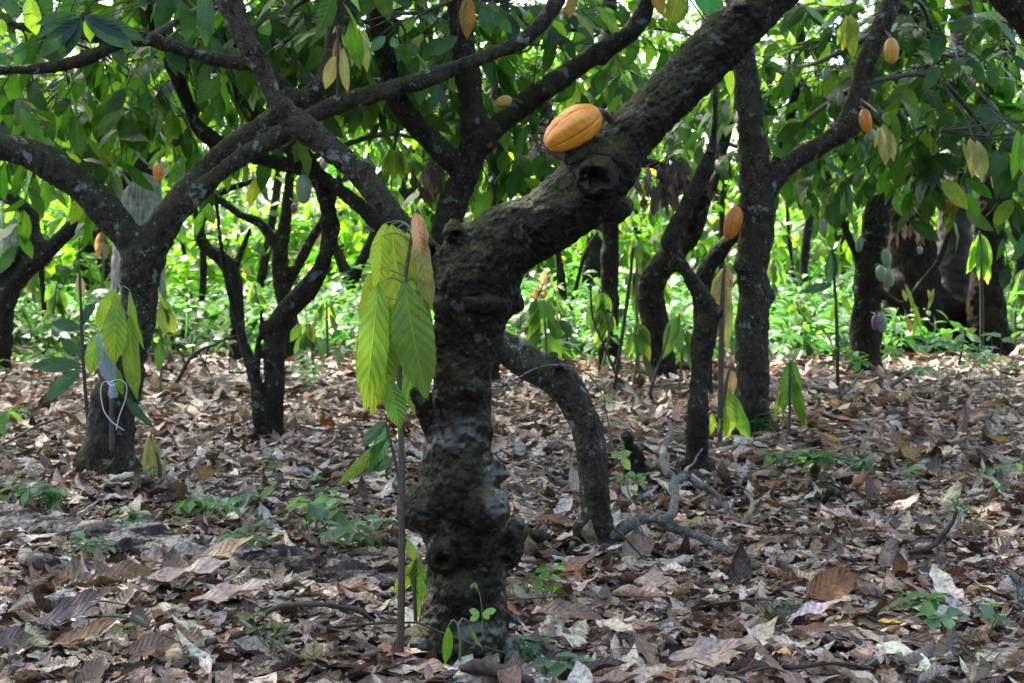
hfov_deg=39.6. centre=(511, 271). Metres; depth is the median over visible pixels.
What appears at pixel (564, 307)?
cocoa sapling
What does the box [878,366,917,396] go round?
stick
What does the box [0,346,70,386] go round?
ground herb
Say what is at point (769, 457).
ground herb
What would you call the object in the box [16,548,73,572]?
stick
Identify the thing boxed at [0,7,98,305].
shade tree
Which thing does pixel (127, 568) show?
fallen leaf
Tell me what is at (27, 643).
grass tuft
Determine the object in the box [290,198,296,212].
cocoa pod
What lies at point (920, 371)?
ground herb
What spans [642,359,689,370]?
stick
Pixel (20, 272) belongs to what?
cocoa tree
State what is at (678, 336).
cocoa sapling
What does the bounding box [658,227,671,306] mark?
cocoa sapling
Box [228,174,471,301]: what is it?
cocoa tree
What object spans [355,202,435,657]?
cocoa sapling
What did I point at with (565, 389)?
cocoa tree
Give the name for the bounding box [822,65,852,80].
cocoa pod
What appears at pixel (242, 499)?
ground herb
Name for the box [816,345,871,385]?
ground herb
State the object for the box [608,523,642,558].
stick
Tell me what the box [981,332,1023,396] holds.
ground herb
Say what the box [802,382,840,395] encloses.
stick
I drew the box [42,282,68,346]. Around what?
cocoa sapling
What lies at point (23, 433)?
stick
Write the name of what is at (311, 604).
stick
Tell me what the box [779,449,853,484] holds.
ground herb
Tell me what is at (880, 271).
cocoa pod
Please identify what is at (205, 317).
undergrowth
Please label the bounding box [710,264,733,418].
cocoa sapling
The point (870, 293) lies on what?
cocoa tree
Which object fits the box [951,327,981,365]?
weedy seedling
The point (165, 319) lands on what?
cocoa sapling
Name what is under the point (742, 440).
fallen leaf
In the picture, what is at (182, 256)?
woodland
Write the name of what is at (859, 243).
cocoa pod
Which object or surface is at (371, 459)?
cocoa sapling
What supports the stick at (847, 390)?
on the leaf litter at (368, 653)
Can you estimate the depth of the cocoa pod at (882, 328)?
14.96 m
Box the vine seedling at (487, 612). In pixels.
[469,581,495,638]
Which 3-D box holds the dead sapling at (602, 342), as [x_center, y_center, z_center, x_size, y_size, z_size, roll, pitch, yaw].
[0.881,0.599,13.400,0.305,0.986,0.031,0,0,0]
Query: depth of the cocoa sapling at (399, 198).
15.99 m
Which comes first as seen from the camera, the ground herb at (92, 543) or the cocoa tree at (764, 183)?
the ground herb at (92, 543)
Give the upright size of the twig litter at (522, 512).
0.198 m
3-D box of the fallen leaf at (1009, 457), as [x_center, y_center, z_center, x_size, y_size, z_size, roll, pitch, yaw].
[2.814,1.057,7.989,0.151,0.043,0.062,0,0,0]
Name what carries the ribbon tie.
attached to the cocoa sapling at (121, 335)
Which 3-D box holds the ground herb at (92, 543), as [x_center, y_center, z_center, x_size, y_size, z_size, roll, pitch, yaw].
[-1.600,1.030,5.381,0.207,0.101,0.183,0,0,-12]
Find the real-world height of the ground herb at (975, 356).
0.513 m
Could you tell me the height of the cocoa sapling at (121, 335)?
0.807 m
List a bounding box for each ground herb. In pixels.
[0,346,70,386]
[0,406,30,449]
[0,471,54,507]
[26,486,72,514]
[61,531,116,559]
[108,503,151,527]
[112,614,144,634]
[139,467,157,479]
[168,496,222,517]
[210,481,291,521]
[217,522,275,546]
[243,611,290,653]
[255,453,283,471]
[284,495,357,535]
[287,348,352,391]
[300,473,346,499]
[318,515,394,555]
[505,634,551,661]
[509,563,564,603]
[530,651,593,677]
[616,471,654,492]
[750,411,781,435]
[756,449,796,478]
[760,596,801,622]
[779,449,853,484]
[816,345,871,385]
[844,457,877,474]
[882,339,977,389]
[887,587,948,616]
[893,466,921,479]
[914,606,971,630]
[928,335,1023,386]
[946,479,1009,523]
[972,597,1011,635]
[974,459,1023,478]
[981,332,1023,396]
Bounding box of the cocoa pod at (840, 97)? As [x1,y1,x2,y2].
[836,91,845,105]
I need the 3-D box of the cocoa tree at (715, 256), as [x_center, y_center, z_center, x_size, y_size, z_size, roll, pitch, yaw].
[2.696,-0.474,13.054,2.822,3.608,2.376,0,0,0]
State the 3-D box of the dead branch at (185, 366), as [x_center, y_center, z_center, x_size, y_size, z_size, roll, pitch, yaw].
[-2.692,0.780,12.801,0.726,0.537,0.039,0,0,0]
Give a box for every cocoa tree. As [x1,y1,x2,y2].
[0,0,298,370]
[0,0,566,474]
[12,0,445,440]
[39,75,405,361]
[145,0,720,245]
[167,133,286,361]
[217,0,615,558]
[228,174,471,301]
[310,0,711,385]
[397,0,799,675]
[521,0,835,367]
[555,211,657,339]
[605,0,879,378]
[656,0,1023,437]
[661,85,723,475]
[666,28,945,397]
[757,0,1023,376]
[988,0,1023,39]
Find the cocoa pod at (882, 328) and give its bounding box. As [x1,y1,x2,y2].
[872,311,886,332]
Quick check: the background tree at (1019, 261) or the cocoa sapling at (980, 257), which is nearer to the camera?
the cocoa sapling at (980, 257)
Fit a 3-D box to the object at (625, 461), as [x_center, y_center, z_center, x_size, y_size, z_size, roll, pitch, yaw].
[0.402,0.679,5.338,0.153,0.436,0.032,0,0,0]
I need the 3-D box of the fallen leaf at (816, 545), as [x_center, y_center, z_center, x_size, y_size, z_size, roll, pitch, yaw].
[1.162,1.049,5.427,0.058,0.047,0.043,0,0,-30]
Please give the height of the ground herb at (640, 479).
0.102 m
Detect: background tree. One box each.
[0,9,226,353]
[141,27,265,336]
[317,2,573,214]
[401,0,587,286]
[537,0,776,233]
[652,0,874,300]
[704,0,868,201]
[939,29,1023,336]
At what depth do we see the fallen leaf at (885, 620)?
4.34 m
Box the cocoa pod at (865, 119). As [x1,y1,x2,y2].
[858,106,871,132]
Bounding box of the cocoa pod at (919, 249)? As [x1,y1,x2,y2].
[917,241,922,253]
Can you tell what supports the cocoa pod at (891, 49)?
hanging from the cocoa tree at (764, 183)
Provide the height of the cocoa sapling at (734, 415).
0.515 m
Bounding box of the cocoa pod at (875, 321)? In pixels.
[870,312,879,329]
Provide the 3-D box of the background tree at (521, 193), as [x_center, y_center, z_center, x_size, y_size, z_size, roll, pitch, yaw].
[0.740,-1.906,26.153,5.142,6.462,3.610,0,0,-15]
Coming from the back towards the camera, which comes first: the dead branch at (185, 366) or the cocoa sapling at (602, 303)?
the cocoa sapling at (602, 303)
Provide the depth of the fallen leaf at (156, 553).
5.08 m
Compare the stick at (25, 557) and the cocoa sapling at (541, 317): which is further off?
the cocoa sapling at (541, 317)
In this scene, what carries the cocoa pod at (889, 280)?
attached to the cocoa tree at (870, 293)
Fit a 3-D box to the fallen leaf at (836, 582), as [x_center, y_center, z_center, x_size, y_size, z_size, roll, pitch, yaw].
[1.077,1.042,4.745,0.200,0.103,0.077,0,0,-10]
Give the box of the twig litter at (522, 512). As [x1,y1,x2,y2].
[0,374,1023,682]
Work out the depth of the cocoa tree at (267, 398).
8.88 m
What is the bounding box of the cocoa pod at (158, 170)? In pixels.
[153,159,163,181]
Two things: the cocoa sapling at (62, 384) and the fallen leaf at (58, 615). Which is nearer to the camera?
the fallen leaf at (58, 615)
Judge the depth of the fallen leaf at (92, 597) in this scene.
4.30 m
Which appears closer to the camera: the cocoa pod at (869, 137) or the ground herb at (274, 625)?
the ground herb at (274, 625)
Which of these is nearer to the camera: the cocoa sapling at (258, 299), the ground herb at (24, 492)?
the ground herb at (24, 492)
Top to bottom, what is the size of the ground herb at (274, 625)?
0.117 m
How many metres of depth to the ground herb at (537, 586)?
4.59 m
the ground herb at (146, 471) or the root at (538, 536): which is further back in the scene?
the ground herb at (146, 471)
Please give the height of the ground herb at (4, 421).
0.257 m
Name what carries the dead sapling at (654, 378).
on the leaf litter at (368, 653)
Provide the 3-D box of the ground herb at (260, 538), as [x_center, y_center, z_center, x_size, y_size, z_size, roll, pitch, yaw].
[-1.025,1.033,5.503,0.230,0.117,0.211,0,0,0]
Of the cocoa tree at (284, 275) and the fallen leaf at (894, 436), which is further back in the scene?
the cocoa tree at (284, 275)
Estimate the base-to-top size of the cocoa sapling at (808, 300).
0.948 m
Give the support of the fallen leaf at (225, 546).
on the leaf litter at (368, 653)
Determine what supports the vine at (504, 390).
hanging from the cocoa tree at (461, 520)
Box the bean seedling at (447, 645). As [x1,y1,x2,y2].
[442,618,482,663]
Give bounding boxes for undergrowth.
[12,257,1023,365]
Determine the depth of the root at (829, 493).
6.56 m
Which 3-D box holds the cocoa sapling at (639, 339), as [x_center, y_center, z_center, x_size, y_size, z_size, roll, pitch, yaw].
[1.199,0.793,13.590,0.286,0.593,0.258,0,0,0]
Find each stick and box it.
[1,408,84,445]
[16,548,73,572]
[204,619,272,645]
[239,619,299,655]
[253,601,374,625]
[272,430,283,444]
[415,621,506,653]
[511,634,552,651]
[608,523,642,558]
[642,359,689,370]
[736,661,873,674]
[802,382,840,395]
[836,369,863,398]
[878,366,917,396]
[910,510,958,553]
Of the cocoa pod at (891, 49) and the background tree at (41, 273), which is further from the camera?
the background tree at (41, 273)
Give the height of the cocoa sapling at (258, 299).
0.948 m
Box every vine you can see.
[494,364,601,402]
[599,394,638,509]
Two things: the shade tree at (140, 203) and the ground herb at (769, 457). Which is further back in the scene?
the shade tree at (140, 203)
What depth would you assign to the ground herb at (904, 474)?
7.21 m
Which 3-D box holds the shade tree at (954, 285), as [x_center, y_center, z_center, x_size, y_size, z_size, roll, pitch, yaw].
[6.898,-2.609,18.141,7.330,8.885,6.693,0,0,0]
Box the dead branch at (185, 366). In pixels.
[174,328,252,383]
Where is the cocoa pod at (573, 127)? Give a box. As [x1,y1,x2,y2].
[544,104,613,151]
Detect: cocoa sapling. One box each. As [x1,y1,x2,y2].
[24,274,40,329]
[30,265,95,425]
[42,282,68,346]
[85,285,153,450]
[94,183,107,297]
[142,434,166,478]
[154,292,175,393]
[247,282,268,326]
[290,323,324,383]
[313,300,336,352]
[337,421,398,487]
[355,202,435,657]
[378,149,407,213]
[394,539,425,621]
[525,299,562,391]
[529,270,556,303]
[545,288,571,320]
[586,287,615,367]
[624,323,651,383]
[625,239,651,369]
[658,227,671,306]
[662,311,691,388]
[709,367,750,443]
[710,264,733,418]
[767,258,785,337]
[774,357,806,436]
[783,300,812,357]
[800,249,850,386]
[803,282,822,316]
[966,231,991,356]
[1009,270,1023,347]
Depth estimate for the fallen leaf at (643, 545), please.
5.35 m
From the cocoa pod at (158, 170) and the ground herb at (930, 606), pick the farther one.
the cocoa pod at (158, 170)
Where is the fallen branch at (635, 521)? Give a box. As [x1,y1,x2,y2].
[610,419,736,553]
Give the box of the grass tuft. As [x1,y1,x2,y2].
[0,625,57,655]
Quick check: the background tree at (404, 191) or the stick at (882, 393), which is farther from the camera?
the background tree at (404, 191)
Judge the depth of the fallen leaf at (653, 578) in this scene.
4.85 m
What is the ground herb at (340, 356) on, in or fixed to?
on the leaf litter at (368, 653)
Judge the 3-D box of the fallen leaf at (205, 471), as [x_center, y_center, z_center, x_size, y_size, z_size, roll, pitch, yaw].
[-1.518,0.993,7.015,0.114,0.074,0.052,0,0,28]
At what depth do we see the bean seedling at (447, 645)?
3.72 m
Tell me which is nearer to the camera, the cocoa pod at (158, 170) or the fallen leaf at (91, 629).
the fallen leaf at (91, 629)
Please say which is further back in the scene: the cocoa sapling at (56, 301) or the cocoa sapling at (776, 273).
the cocoa sapling at (776, 273)
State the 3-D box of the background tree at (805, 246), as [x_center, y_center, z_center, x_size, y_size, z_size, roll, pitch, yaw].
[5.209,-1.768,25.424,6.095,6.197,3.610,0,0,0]
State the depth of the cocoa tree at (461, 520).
3.92 m
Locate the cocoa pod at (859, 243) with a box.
[855,235,866,251]
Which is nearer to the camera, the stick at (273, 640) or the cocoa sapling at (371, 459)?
the stick at (273, 640)
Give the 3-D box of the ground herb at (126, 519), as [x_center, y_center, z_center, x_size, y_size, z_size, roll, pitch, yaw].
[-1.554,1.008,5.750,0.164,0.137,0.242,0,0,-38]
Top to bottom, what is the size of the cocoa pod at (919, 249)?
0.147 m
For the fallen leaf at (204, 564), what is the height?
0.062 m
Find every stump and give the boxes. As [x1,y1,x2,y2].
[621,430,651,484]
[1009,573,1023,604]
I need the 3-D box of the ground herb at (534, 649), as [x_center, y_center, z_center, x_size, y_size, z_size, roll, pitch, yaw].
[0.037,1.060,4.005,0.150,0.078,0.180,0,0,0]
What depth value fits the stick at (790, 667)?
3.76 m
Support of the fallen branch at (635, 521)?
on the leaf litter at (368, 653)
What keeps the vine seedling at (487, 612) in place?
on the leaf litter at (368, 653)
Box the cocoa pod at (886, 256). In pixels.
[879,246,890,266]
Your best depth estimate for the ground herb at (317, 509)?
5.63 m
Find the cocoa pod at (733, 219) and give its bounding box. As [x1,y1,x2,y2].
[723,204,745,238]
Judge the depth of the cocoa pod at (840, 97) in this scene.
9.48 m
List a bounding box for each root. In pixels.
[524,526,550,542]
[820,487,847,504]
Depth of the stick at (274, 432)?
8.72 m
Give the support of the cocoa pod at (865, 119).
hanging from the cocoa tree at (764, 183)
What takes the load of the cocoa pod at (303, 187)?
hanging from the cocoa tree at (483, 131)
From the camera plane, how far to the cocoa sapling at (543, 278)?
19.99 m
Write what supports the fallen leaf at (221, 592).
on the leaf litter at (368, 653)
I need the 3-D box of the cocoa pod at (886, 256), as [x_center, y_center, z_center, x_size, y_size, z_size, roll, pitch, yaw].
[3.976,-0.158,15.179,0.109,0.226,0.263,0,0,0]
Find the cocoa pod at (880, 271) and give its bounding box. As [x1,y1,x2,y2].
[874,264,885,281]
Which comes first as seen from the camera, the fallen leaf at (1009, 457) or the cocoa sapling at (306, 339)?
the fallen leaf at (1009, 457)
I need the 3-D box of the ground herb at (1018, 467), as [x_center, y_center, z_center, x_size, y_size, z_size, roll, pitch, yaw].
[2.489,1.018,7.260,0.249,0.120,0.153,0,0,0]
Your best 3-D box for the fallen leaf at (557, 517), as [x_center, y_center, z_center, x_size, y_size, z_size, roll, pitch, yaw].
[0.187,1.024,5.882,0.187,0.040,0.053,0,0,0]
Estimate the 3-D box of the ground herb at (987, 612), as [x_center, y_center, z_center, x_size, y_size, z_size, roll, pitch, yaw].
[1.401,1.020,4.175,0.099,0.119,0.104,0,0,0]
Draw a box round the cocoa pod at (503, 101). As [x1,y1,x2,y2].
[495,95,522,107]
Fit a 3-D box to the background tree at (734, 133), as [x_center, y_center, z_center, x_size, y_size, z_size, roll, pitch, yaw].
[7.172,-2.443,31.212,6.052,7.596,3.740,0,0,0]
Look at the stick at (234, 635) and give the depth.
4.07 m
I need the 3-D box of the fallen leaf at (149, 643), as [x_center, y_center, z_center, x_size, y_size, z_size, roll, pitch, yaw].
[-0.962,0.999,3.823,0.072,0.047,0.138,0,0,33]
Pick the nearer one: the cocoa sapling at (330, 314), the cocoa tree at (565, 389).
the cocoa tree at (565, 389)
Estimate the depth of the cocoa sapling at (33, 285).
19.99 m
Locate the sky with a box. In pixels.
[16,0,1023,258]
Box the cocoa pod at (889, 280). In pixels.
[884,268,893,286]
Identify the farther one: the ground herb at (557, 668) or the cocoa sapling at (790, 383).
the cocoa sapling at (790, 383)
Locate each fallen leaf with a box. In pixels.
[0,626,32,646]
[37,602,101,624]
[54,589,108,607]
[54,620,115,644]
[103,559,154,578]
[128,632,177,655]
[141,546,175,559]
[147,556,235,581]
[189,535,254,562]
[190,578,269,602]
[194,465,215,479]
[459,659,534,682]
[535,513,574,522]
[538,599,601,619]
[622,533,653,558]
[634,570,677,588]
[668,637,748,660]
[678,516,703,526]
[733,437,753,443]
[746,543,765,554]
[807,566,858,600]
[810,539,822,553]
[813,624,855,637]
[879,618,899,622]
[888,432,903,443]
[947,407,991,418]
[1005,455,1020,461]
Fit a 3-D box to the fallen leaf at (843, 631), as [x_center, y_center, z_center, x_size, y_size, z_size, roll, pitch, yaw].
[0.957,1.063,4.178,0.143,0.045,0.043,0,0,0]
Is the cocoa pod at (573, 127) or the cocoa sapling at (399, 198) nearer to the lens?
the cocoa pod at (573, 127)
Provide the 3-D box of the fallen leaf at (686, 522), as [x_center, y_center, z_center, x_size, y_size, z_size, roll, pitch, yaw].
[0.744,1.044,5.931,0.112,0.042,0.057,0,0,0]
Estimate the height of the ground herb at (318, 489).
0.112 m
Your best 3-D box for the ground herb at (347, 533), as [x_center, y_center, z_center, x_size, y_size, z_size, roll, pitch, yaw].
[-0.557,0.997,5.348,0.300,0.160,0.231,0,0,-35]
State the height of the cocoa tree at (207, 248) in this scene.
3.224 m
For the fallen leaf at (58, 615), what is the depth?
4.11 m
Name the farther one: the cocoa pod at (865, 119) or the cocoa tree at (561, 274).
the cocoa tree at (561, 274)
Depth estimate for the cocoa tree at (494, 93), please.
15.15 m
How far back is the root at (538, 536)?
5.37 m
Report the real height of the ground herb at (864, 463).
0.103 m
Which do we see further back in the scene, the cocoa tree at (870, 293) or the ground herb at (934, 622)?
the cocoa tree at (870, 293)
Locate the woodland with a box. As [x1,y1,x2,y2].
[0,0,1023,309]
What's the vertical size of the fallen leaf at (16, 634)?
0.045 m
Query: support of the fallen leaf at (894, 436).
on the leaf litter at (368, 653)
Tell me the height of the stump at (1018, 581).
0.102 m
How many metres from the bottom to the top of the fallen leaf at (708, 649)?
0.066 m
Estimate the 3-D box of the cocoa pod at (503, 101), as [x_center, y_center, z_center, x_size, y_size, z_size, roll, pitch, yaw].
[-0.015,-0.993,8.307,0.170,0.073,0.071,0,0,-11]
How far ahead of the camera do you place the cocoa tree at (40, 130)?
7.83 m
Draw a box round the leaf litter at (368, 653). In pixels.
[0,339,1023,682]
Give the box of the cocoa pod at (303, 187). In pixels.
[296,166,311,203]
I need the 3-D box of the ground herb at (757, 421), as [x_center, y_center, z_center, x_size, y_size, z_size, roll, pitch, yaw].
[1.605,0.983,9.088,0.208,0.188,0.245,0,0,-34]
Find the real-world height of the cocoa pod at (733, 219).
0.225 m
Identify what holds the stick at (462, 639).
on the leaf litter at (368, 653)
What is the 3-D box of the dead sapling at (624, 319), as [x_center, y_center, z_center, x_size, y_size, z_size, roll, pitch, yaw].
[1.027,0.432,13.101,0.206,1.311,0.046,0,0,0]
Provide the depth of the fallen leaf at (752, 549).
5.29 m
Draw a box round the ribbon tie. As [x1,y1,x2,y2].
[100,379,126,429]
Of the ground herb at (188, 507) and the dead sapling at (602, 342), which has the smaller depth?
the ground herb at (188, 507)
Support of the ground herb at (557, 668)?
on the leaf litter at (368, 653)
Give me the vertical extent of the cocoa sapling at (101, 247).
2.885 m
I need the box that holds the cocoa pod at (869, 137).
[861,128,875,142]
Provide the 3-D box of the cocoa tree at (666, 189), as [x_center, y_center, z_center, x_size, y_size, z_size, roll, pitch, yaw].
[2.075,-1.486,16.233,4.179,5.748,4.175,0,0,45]
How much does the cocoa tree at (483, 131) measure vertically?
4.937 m
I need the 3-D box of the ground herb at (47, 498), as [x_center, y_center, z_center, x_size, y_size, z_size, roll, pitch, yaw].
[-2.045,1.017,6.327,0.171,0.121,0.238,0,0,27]
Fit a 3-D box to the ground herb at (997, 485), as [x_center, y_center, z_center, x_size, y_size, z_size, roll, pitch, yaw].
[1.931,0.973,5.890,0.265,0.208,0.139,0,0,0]
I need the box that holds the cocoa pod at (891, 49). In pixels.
[883,29,898,63]
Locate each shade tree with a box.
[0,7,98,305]
[110,9,229,301]
[880,0,1015,356]
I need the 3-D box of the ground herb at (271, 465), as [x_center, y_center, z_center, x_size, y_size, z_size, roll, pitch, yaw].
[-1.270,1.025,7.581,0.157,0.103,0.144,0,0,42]
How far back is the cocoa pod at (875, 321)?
14.92 m
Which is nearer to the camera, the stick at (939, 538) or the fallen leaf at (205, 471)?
the stick at (939, 538)
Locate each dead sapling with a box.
[589,283,620,382]
[612,247,634,388]
[648,325,669,393]
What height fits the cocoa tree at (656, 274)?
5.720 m
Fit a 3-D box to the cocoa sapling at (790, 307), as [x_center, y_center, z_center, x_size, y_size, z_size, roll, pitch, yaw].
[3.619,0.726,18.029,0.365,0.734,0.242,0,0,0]
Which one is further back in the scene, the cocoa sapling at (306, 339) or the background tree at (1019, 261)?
the background tree at (1019, 261)
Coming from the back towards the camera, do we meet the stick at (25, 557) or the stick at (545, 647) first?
the stick at (25, 557)
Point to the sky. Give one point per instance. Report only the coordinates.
(110, 2)
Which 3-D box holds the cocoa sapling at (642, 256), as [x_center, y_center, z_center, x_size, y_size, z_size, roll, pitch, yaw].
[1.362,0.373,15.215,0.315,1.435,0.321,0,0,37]

